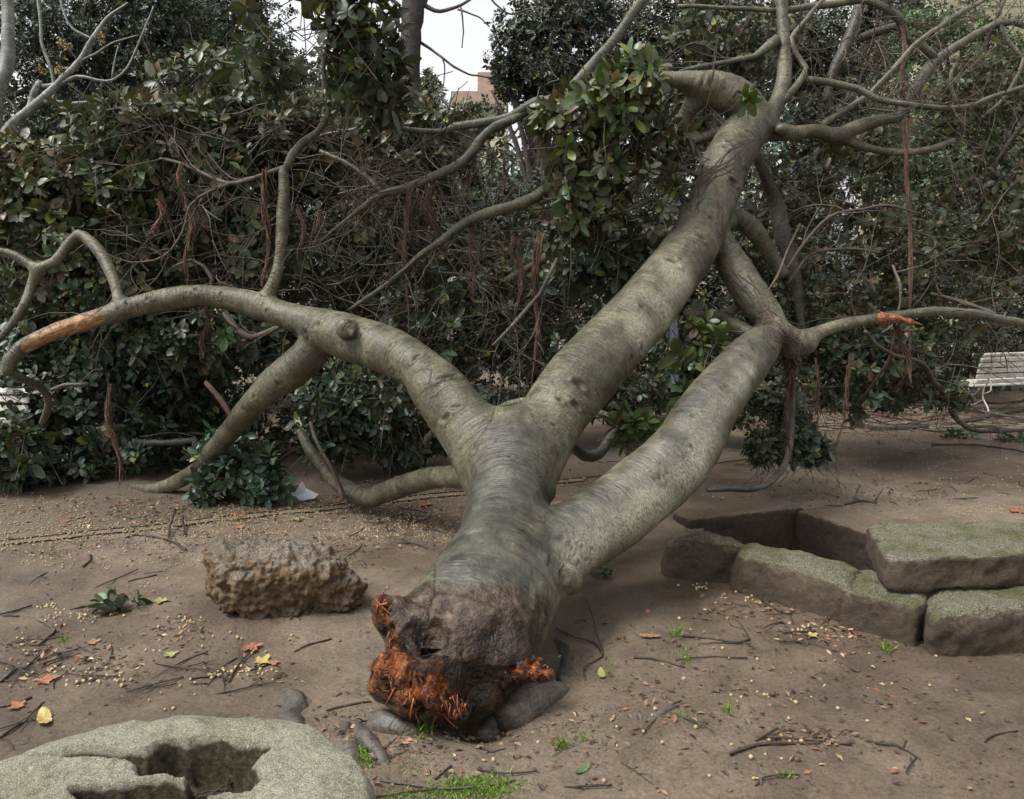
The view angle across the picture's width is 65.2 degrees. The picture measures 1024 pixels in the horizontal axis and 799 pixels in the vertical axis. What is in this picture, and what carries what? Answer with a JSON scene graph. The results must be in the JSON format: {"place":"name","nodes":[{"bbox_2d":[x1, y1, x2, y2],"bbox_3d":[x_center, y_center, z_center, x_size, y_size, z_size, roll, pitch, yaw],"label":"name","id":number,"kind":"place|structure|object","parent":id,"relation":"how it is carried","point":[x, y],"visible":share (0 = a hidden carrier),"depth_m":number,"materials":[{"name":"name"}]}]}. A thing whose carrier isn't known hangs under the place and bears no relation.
{"place":"outdoors","nodes":[
{"label":"outdoors","id":0,"kind":"place"},
{"bbox_2d":[0,428,749,540],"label":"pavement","id":1,"kind":"structure","parent":0,"point":[311,480],"depth_m":5.89,"materials":[{"name":"soil"}]},
{"bbox_2d":[291,482,317,500],"bbox_3d":[-1.518,0.659,5.732,0.250,0.130,0.090,0,9,0],"label":"paper scrap","id":2,"kind":"object","parent":1,"relation":"on","point":[302,492],"visible":0.63,"depth_m":5.75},
{"bbox_2d":[0,0,894,281],"label":"sky","id":3,"kind":"structure","parent":0,"point":[443,32],"materials":[{"name":"white"}]},
{"bbox_2d":[452,72,507,197],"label":"apartment building","id":4,"kind":"structure","parent":0,"point":[484,87],"depth_m":59.35,"materials":[{"name":"paint"}]},
{"bbox_2d":[0,282,1023,798],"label":"ground","id":5,"kind":"structure","parent":0,"point":[638,568],"depth_m":3.35,"materials":[{"name":"soil"}]},
{"bbox_2d":[0,722,22,738],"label":"fallen stick","id":6,"kind":"object","parent":5,"relation":"on","point":[9,730],"visible":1,"depth_m":2.83,"materials":[{"name":"wood"}]},
{"bbox_2d":[0,605,31,616],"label":"fallen stick","id":7,"kind":"object","parent":5,"relation":"on","point":[11,611],"visible":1,"depth_m":3.84,"materials":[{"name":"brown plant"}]},
{"bbox_2d":[0,388,31,420],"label":"park bench","id":8,"kind":"object","parent":5,"relation":"on","point":[22,399],"visible":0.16,"depth_m":6.13,"materials":[{"name":"white paint"}]},
{"bbox_2d":[0,668,31,707],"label":"fallen stick","id":9,"kind":"object","parent":5,"relation":"on","point":[5,677],"visible":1,"depth_m":3.18,"materials":[{"name":"wood"}]},
{"bbox_2d":[8,700,25,708],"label":"fallen leaf","id":10,"kind":"object","parent":5,"relation":"on","point":[16,704],"visible":1,"depth_m":3.01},
{"bbox_2d":[0,660,40,677],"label":"twig","id":11,"kind":"object","parent":5,"relation":"on","point":[18,667],"visible":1,"depth_m":3.29,"materials":[{"name":"wood"}]},
{"bbox_2d":[3,639,44,647],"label":"twig","id":12,"kind":"object","parent":5,"relation":"on","point":[24,644],"visible":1,"depth_m":3.50,"materials":[{"name":"wood"}]},
{"bbox_2d":[15,701,43,730],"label":"twig","id":13,"kind":"object","parent":5,"relation":"on","point":[34,710],"visible":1,"depth_m":2.93,"materials":[{"name":"wood"}]},
{"bbox_2d":[12,646,51,684],"bbox_3d":[-1.965,1.097,3.311,0.080,0.014,0.329,-1,11,-2],"label":"twig","id":14,"kind":"object","parent":5,"relation":"on","point":[34,659],"visible":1,"depth_m":3.30,"materials":[{"name":"wood"}]},
{"bbox_2d":[36,707,52,722],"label":"fallen leaf","id":15,"kind":"object","parent":5,"relation":"on","point":[44,715],"visible":1,"depth_m":2.92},
{"bbox_2d":[35,673,57,683],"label":"fallen leaf","id":16,"kind":"object","parent":5,"relation":"on","point":[45,679],"visible":1,"depth_m":3.20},
{"bbox_2d":[37,618,55,645],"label":"fallen stick","id":17,"kind":"object","parent":5,"relation":"on","point":[53,628],"visible":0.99,"depth_m":3.63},
{"bbox_2d":[45,669,67,688],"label":"twig","id":18,"kind":"object","parent":5,"relation":"on","point":[58,677],"visible":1,"depth_m":3.22,"materials":[{"name":"wood"}]},
{"bbox_2d":[41,651,81,668],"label":"twig","id":19,"kind":"object","parent":5,"relation":"on","point":[60,660],"visible":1,"depth_m":3.35,"materials":[{"name":"wood"}]},
{"bbox_2d":[0,196,139,412],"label":"evergreen shrub","id":20,"kind":"object","parent":5,"relation":"on","point":[4,304],"visible":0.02,"depth_m":8.74,"materials":[{"name":"green plant"}]},
{"bbox_2d":[0,0,167,151],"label":"bare grey tree","id":21,"kind":"object","parent":5,"relation":"on","point":[7,65],"visible":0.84,"depth_m":7.98,"materials":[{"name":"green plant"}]},
{"bbox_2d":[74,674,118,677],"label":"twig","id":22,"kind":"object","parent":5,"relation":"on","point":[96,675],"visible":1,"depth_m":3.22,"materials":[{"name":"wood"}]},
{"bbox_2d":[0,0,223,187],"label":"dark evergreen tree","id":23,"kind":"object","parent":5,"relation":"on","point":[169,18],"visible":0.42,"depth_m":14.00,"materials":[{"name":"green plant"}]},
{"bbox_2d":[93,569,137,588],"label":"twig","id":24,"kind":"object","parent":5,"relation":"on","point":[117,578],"visible":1,"depth_m":4.24,"materials":[{"name":"wood"}]},
{"bbox_2d":[88,586,152,616],"bbox_3d":[-1.886,0.989,3.846,0.275,0.174,0.192,0,9,0],"label":"leafy sprig","id":25,"kind":"object","parent":5,"relation":"on","point":[114,602],"visible":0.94,"depth_m":3.82,"materials":[{"name":"green plant"}]},
{"bbox_2d":[126,676,183,691],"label":"twig","id":26,"kind":"object","parent":5,"relation":"on","point":[150,685],"visible":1,"depth_m":3.15,"materials":[{"name":"wood"}]},
{"bbox_2d":[124,508,186,550],"bbox_3d":[-2.063,0.806,4.968,0.606,0.090,0.407,5,10,30],"label":"fallen stick","id":27,"kind":"object","parent":5,"relation":"on","point":[171,540],"visible":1,"depth_m":4.96,"materials":[{"name":"wood"}]},
{"bbox_2d":[138,683,176,692],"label":"twig","id":28,"kind":"object","parent":5,"relation":"on","point":[157,685],"visible":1,"depth_m":3.14,"materials":[{"name":"wood"}]},
{"bbox_2d":[152,651,207,678],"bbox_3d":[-1.365,1.091,3.303,0.056,0.012,0.269,3,9,20],"label":"twig","id":29,"kind":"object","parent":5,"relation":"on","point":[181,662],"visible":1,"depth_m":3.32,"materials":[{"name":"wood"}]},
{"bbox_2d":[0,715,374,798],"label":"carved stone","id":30,"kind":"object","parent":5,"relation":"on","point":[181,757],"visible":1,"depth_m":2.21,"materials":[{"name":"grey stone"}]},
{"bbox_2d":[193,779,232,798],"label":"twig litter","id":31,"kind":"object","parent":30,"relation":"on","point":[218,789],"visible":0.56,"depth_m":2.23,"materials":[{"name":"brown plant"}]},
{"bbox_2d":[154,660,221,669],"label":"twig","id":32,"kind":"object","parent":5,"relation":"on","point":[188,666],"visible":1,"depth_m":3.28,"materials":[{"name":"wood"}]},
{"bbox_2d":[137,187,297,405],"bbox_3d":[-3.841,-1.210,9.581,3.395,2.912,2.140,0,9,0],"label":"evergreen shrub","id":33,"kind":"object","parent":5,"relation":"on","point":[278,296],"depth_m":9.51,"materials":[{"name":"green plant"}]},
{"bbox_2d":[190,657,268,683],"bbox_3d":[-1.166,1.103,3.269,0.307,0.018,0.140,-8,12,-41],"label":"fallen stick","id":34,"kind":"object","parent":5,"relation":"on","point":[201,676],"visible":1,"depth_m":3.22,"materials":[{"name":"wood"}]},
{"bbox_2d":[154,0,327,170],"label":"evergreen tree","id":35,"kind":"object","parent":5,"relation":"on","point":[228,20],"visible":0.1,"depth_m":16.55,"materials":[{"name":"green plant"}]},
{"bbox_2d":[228,643,256,681],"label":"twig","id":36,"kind":"object","parent":5,"relation":"on","point":[239,663],"visible":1,"depth_m":3.32,"materials":[{"name":"wood"}]},
{"bbox_2d":[215,678,275,694],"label":"twig","id":37,"kind":"object","parent":5,"relation":"on","point":[252,685],"visible":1,"depth_m":3.12,"materials":[{"name":"wood"}]},
{"bbox_2d":[241,642,261,651],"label":"fallen leaf","id":38,"kind":"object","parent":5,"relation":"on","point":[250,646],"visible":1,"depth_m":3.46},
{"bbox_2d":[253,654,269,663],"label":"fallen leaf","id":39,"kind":"object","parent":5,"relation":"on","point":[260,660],"visible":1,"depth_m":3.35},
{"bbox_2d":[201,537,367,619],"bbox_3d":[-1.106,0.889,3.897,0.802,0.444,0.473,-1,9,-9],"label":"rough stone block","id":40,"kind":"object","parent":5,"relation":"on","point":[261,578],"depth_m":3.73,"materials":[{"name":"brown stone"}]},
{"bbox_2d":[0,478,583,543],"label":"pavement edging","id":41,"kind":"object","parent":5,"relation":"on","point":[272,513],"visible":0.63,"depth_m":5.32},
{"bbox_2d":[281,687,307,723],"bbox_3d":[-0.775,1.185,2.890,0.118,0.106,0.617,-4,9,-22],"label":"rock","id":42,"kind":"object","parent":5,"relation":"on","point":[294,704],"visible":0.43,"depth_m":2.98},
{"bbox_2d":[294,638,331,651],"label":"fallen stick","id":43,"kind":"object","parent":5,"relation":"on","point":[312,643],"visible":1,"depth_m":3.50,"materials":[{"name":"wood"}]},
{"bbox_2d":[227,65,455,264],"bbox_3d":[-2.761,-2.828,13.281,3.939,5.060,2.818,0,9,0],"label":"evergreen tree","id":44,"kind":"object","parent":5,"relation":"on","point":[290,99],"depth_m":12.44,"materials":[{"name":"green plant"}]},
{"bbox_2d":[333,721,359,764],"bbox_3d":[-0.565,1.207,2.720,0.090,0.099,0.333,-3,9,-20],"label":"exposed root","id":45,"kind":"object","parent":5,"relation":"on","point":[349,747],"visible":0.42,"depth_m":2.71,"materials":[{"name":"grey plant"}]},
{"bbox_2d":[326,701,370,710],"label":"fallen stick","id":46,"kind":"object","parent":5,"relation":"on","point":[341,706],"visible":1,"depth_m":2.99,"materials":[{"name":"wood"}]},
{"bbox_2d":[236,170,480,396],"bbox_3d":[-2.158,-1.421,10.011,3.628,3.199,2.271,0,9,0],"label":"evergreen shrub","id":47,"kind":"object","parent":5,"relation":"on","point":[309,301],"visible":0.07,"depth_m":9.66,"materials":[{"name":"green plant"}]},
{"bbox_2d":[351,719,390,765],"bbox_3d":[-0.471,1.196,2.725,0.068,0.088,0.404,-5,10,-32],"label":"exposed root","id":48,"kind":"object","parent":5,"relation":"on","point":[368,738],"visible":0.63,"depth_m":2.72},
{"bbox_2d":[366,708,419,735],"bbox_3d":[-0.413,1.163,2.837,0.212,0.112,0.112,5,10,27],"label":"stump root","id":49,"kind":"object","parent":5,"relation":"on","point":[385,721],"visible":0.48,"depth_m":2.81,"materials":[{"name":"grey plant"}]},
{"bbox_2d":[374,788,434,796],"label":"fallen stick","id":50,"kind":"object","parent":5,"relation":"on","point":[410,790],"visible":0.71,"depth_m":2.49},
{"bbox_2d":[387,537,434,550],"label":"twig","id":51,"kind":"object","parent":5,"relation":"on","point":[410,543],"visible":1,"depth_m":4.81,"materials":[{"name":"wood"}]},
{"bbox_2d":[374,779,514,789],"bbox_3d":[-0.214,1.215,2.526,0.451,0.018,0.062,0,9,0],"label":"fallen stick","id":52,"kind":"object","parent":5,"relation":"on","point":[423,786],"visible":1,"depth_m":2.52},
{"bbox_2d":[375,0,530,402],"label":"bare trunk tree","id":53,"kind":"object","parent":5,"relation":"on","point":[415,16],"visible":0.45,"depth_m":8.91,"materials":[{"name":"brown plant"}]},
{"bbox_2d":[420,66,511,348],"bbox_3d":[-0.881,-3.146,14.188,1.810,5.328,1.354,2,9,12],"label":"tree","id":54,"kind":"object","parent":5,"relation":"on","point":[427,82],"visible":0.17,"depth_m":13.64,"materials":[{"name":"green plant"}]},
{"bbox_2d":[354,150,590,398],"bbox_3d":[-0.329,-1.548,10.185,3.564,3.394,2.286,0,9,0],"label":"evergreen shrub","id":55,"kind":"object","parent":5,"relation":"on","point":[495,191],"visible":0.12,"depth_m":9.92,"materials":[{"name":"green plant"}]},
{"bbox_2d":[59,581,898,798],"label":"grass","id":56,"kind":"structure","parent":5,"relation":"on","point":[366,757],"depth_m":2.56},
{"bbox_2d":[478,769,537,773],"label":"fallen stick","id":57,"kind":"object","parent":5,"relation":"on","point":[495,772],"visible":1,"depth_m":2.59,"materials":[{"name":"wood"}]},
{"bbox_2d":[0,413,1022,794],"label":"leaf litter","id":58,"kind":"object","parent":5,"relation":"on","point":[748,721],"visible":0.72,"depth_m":3.35,"materials":[{"name":"leaf"},{"name":"wood"}]},
{"bbox_2d":[0,0,1023,728],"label":"fallen tree","id":59,"kind":"object","parent":5,"relation":"on","point":[108,204],"visible":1,"depth_m":5.75,"materials":[{"name":"grey plant"}]},
{"bbox_2d":[0,415,1023,568],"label":"scattered figs","id":60,"kind":"object","parent":5,"relation":"on","point":[112,536],"visible":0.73,"depth_m":5.23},
{"bbox_2d":[1,563,1023,793],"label":"soil crumbs","id":61,"kind":"object","parent":5,"relation":"on","point":[588,719],"visible":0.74,"depth_m":2.89,"materials":[{"name":"soil"}]},
{"bbox_2d":[2,21,1023,261],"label":"distant woodland","id":62,"kind":"object","parent":5,"relation":"on","point":[774,147],"visible":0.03,"depth_m":23.64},
{"bbox_2d":[476,680,569,742],"bbox_3d":[0.049,1.205,3.058,0.371,0.244,0.209,0,9,0],"label":"rock","id":63,"kind":"object","parent":5,"relation":"on","point":[520,706],"visible":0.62,"depth_m":3.00,"materials":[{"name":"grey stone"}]},
{"bbox_2d":[482,0,637,384],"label":"round evergreen tree","id":64,"kind":"object","parent":5,"relation":"on","point":[519,69],"visible":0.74,"depth_m":11.19,"materials":[{"name":"green plant"}]},
{"bbox_2d":[553,638,573,680],"bbox_3d":[0.219,1.102,3.378,0.086,0.071,0.391,0,9,0],"label":"exposed root","id":65,"kind":"object","parent":5,"relation":"on","point":[564,668],"visible":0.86,"depth_m":3.32,"materials":[{"name":"grey plant"}]},
{"bbox_2d":[552,739,588,756],"bbox_3d":[0.207,1.204,2.740,0.288,0.039,0.048,-5,10,-31],"label":"exposed root","id":66,"kind":"object","parent":5,"relation":"on","point":[575,744],"visible":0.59,"depth_m":2.75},
{"bbox_2d":[556,599,603,680],"bbox_3d":[0.316,1.026,3.452,0.163,0.110,0.559,-2,9,-10],"label":"fallen stick","id":67,"kind":"object","parent":5,"relation":"on","point":[588,640],"visible":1,"depth_m":3.51,"materials":[{"name":"wood"}]},
{"bbox_2d":[575,763,589,772],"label":"fallen leaf","id":68,"kind":"object","parent":5,"relation":"on","point":[585,767],"visible":1,"depth_m":2.62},
{"bbox_2d":[564,783,611,788],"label":"twig","id":69,"kind":"object","parent":5,"relation":"on","point":[592,785],"visible":1,"depth_m":2.52,"materials":[{"name":"wood"}]},
{"bbox_2d":[591,565,612,579],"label":"leafy sprig","id":70,"kind":"object","parent":5,"relation":"on","point":[606,572],"visible":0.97,"depth_m":4.26,"materials":[{"name":"green plant"}]},
{"bbox_2d":[598,667,605,676],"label":"fallen leaf","id":71,"kind":"object","parent":5,"relation":"on","point":[601,671],"visible":1,"depth_m":3.22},
{"bbox_2d":[514,140,755,405],"bbox_3d":[1.472,-1.567,9.941,3.695,3.533,2.256,0,9,0],"label":"evergreen shrub","id":72,"kind":"object","parent":5,"relation":"on","point":[703,295],"visible":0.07,"depth_m":9.68,"materials":[{"name":"green plant"}]},
{"bbox_2d":[639,633,659,636],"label":"fallen leaf","id":73,"kind":"object","parent":5,"relation":"on","point":[649,635],"visible":1,"depth_m":3.55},
{"bbox_2d":[645,705,676,722],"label":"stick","id":74,"kind":"object","parent":5,"relation":"on","point":[663,710],"visible":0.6,"depth_m":2.92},
{"bbox_2d":[669,316,678,409],"bbox_3d":[1.301,-0.136,6.422,0.072,1.626,0.276,-1,9,-6],"label":"metal post","id":75,"kind":"object","parent":5,"relation":"on","point":[674,324],"visible":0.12,"depth_m":6.37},
{"bbox_2d":[633,656,747,667],"bbox_3d":[0.749,1.088,3.320,0.482,0.013,0.103,0,9,0],"label":"fallen stick","id":76,"kind":"object","parent":5,"relation":"on","point":[681,659],"visible":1,"depth_m":3.34,"materials":[{"name":"wood"}]},
{"bbox_2d":[670,711,713,731],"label":"twig","id":77,"kind":"object","parent":5,"relation":"on","point":[693,721],"visible":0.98,"depth_m":2.85,"materials":[{"name":"wood"}]},
{"bbox_2d":[595,0,798,377],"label":"evergreen tree","id":78,"kind":"object","parent":5,"relation":"on","point":[665,7],"visible":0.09,"depth_m":12.03,"materials":[{"name":"green plant"}]},
{"bbox_2d":[660,528,743,582],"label":"stone block","id":79,"kind":"structure","parent":5,"relation":"on","point":[692,555],"depth_m":4.26,"materials":[{"name":"stone"}]},
{"bbox_2d":[682,635,749,644],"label":"fallen stick","id":80,"kind":"object","parent":5,"relation":"on","point":[740,641],"visible":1,"depth_m":3.52,"materials":[{"name":"wood"}]},
{"bbox_2d":[673,498,803,549],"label":"stone slab","id":81,"kind":"structure","parent":5,"relation":"on","point":[770,523],"depth_m":5.26,"materials":[{"name":"stone"}]},
{"bbox_2d":[754,773,799,785],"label":"fallen stick","id":82,"kind":"object","parent":5,"relation":"on","point":[762,778],"visible":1,"depth_m":2.56,"materials":[{"name":"wood"}]},
{"bbox_2d":[673,155,887,401],"bbox_3d":[3.312,-1.512,10.158,3.183,3.348,2.166,3,9,21],"label":"evergreen shrub","id":83,"kind":"object","parent":5,"relation":"on","point":[754,192],"visible":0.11,"depth_m":9.85,"materials":[{"name":"green plant"}]},
{"bbox_2d":[729,727,851,754],"bbox_3d":[0.937,1.170,2.760,0.438,0.020,0.118,-1,9,-8],"label":"fallen stick","id":84,"kind":"object","parent":5,"relation":"on","point":[746,747],"visible":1,"depth_m":2.74,"materials":[{"name":"wood"}]},
{"bbox_2d":[730,543,859,621],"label":"stone block","id":85,"kind":"structure","parent":5,"relation":"on","point":[804,581],"depth_m":3.89,"materials":[{"name":"stone"}]},
{"bbox_2d":[779,630,836,651],"bbox_3d":[1.316,1.055,3.538,0.241,0.017,0.158,4,10,26],"label":"fallen stick","id":86,"kind":"object","parent":5,"relation":"on","point":[782,640],"visible":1,"depth_m":3.51,"materials":[{"name":"wood"}]},
{"bbox_2d":[794,507,881,570],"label":"stone block","id":87,"kind":"structure","parent":5,"relation":"on","point":[833,533],"depth_m":5.08,"materials":[{"name":"stone"}]},
{"bbox_2d":[750,0,951,369],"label":"evergreen tree","id":88,"kind":"object","parent":5,"relation":"on","point":[822,29],"visible":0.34,"depth_m":13.15,"materials":[{"name":"green plant"}]},
{"bbox_2d":[844,484,882,504],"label":"fallen stick","id":89,"kind":"object","parent":5,"relation":"on","point":[855,501],"visible":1,"depth_m":5.71,"materials":[{"name":"wood"}]},
{"bbox_2d":[819,410,922,421],"bbox_3d":[4.194,0.167,9.299,1.134,0.048,0.346,6,11,33],"label":"fallen stick","id":90,"kind":"object","parent":5,"relation":"on","point":[875,414],"visible":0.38,"depth_m":9.16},
{"bbox_2d":[839,570,929,646],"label":"stone block","id":91,"kind":"structure","parent":5,"relation":"on","point":[870,604],"depth_m":3.57,"materials":[{"name":"stone"}]},
{"bbox_2d":[855,423,928,429],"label":"fallen stick","id":92,"kind":"object","parent":5,"relation":"on","point":[923,426],"visible":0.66,"depth_m":8.44,"materials":[{"name":"wood"}]},
{"bbox_2d":[874,740,920,759],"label":"fallen stick","id":93,"kind":"object","parent":5,"relation":"on","point":[891,744],"visible":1,"depth_m":2.73,"materials":[{"name":"wood"}]},
{"bbox_2d":[799,177,1023,400],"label":"evergreen shrub","id":94,"kind":"object","parent":5,"relation":"on","point":[973,339],"visible":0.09,"depth_m":9.98,"materials":[{"name":"green plant"}]},
{"bbox_2d":[809,403,1023,433],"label":"branch debris","id":95,"kind":"object","parent":5,"relation":"on","point":[1009,421],"visible":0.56,"depth_m":8.63,"materials":[{"name":"brown plant"}]},
{"bbox_2d":[966,406,1023,419],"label":"fallen stick","id":96,"kind":"object","parent":95,"relation":"on","point":[1006,415],"visible":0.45,"depth_m":8.99,"materials":[{"name":"wood"}]},
{"bbox_2d":[843,0,1023,387],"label":"bay tree","id":97,"kind":"object","parent":5,"relation":"on","point":[950,37],"visible":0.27,"depth_m":11.28,"materials":[{"name":"green plant"}]},
{"bbox_2d":[883,165,1023,394],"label":"evergreen shrub","id":98,"kind":"object","parent":5,"relation":"on","point":[1018,304],"visible":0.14,"depth_m":11.03,"materials":[{"name":"green plant"}]},
{"bbox_2d":[939,427,982,438],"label":"leafy sprig","id":99,"kind":"object","parent":5,"relation":"on","point":[950,433],"visible":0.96,"depth_m":7.95,"materials":[{"name":"green plant"}]},
{"bbox_2d":[909,425,1013,431],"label":"fallen stick","id":100,"kind":"object","parent":5,"relation":"on","point":[931,430],"visible":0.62,"depth_m":8.38,"materials":[{"name":"wood"}]},
{"bbox_2d":[921,399,1023,420],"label":"fallen stick","id":101,"kind":"object","parent":5,"relation":"on","point":[988,402],"visible":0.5,"depth_m":9.64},
{"bbox_2d":[922,585,1023,656],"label":"stone block","id":102,"kind":"structure","parent":5,"relation":"on","point":[958,621],"depth_m":3.43,"materials":[{"name":"stone"}]},
{"bbox_2d":[865,521,1023,592],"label":"stone slab","id":103,"kind":"structure","parent":102,"relation":"on","point":[919,558],"depth_m":3.64,"materials":[{"name":"stone"}]},
{"bbox_2d":[931,443,1023,452],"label":"fallen stick","id":104,"kind":"object","parent":5,"relation":"on","point":[968,444],"visible":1,"depth_m":7.57,"materials":[{"name":"wood"}]},
{"bbox_2d":[959,352,1023,410],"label":"park bench","id":105,"kind":"object","parent":5,"relation":"on","point":[982,381],"visible":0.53,"depth_m":9.15,"materials":[{"name":"white paint"}]},
{"bbox_2d":[962,406,1023,422],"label":"fallen stick","id":106,"kind":"object","parent":5,"relation":"on","point":[1018,409],"visible":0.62,"depth_m":9.18,"materials":[{"name":"wood"}]},
{"bbox_2d":[983,730,1017,741],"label":"fallen stick","id":107,"kind":"object","parent":5,"relation":"on","point":[988,737],"visible":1,"depth_m":2.81,"materials":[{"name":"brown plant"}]},
{"bbox_2d":[995,432,1023,442],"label":"leafy sprig","id":108,"kind":"object","parent":5,"relation":"on","point":[1009,437],"visible":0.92,"depth_m":7.77,"materials":[{"name":"green plant"}]},
{"bbox_2d":[858,0,1023,289],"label":"apartment building","id":109,"kind":"structure","parent":0,"point":[1014,11],"depth_m":45.23,"materials":[{"name":"paint"}]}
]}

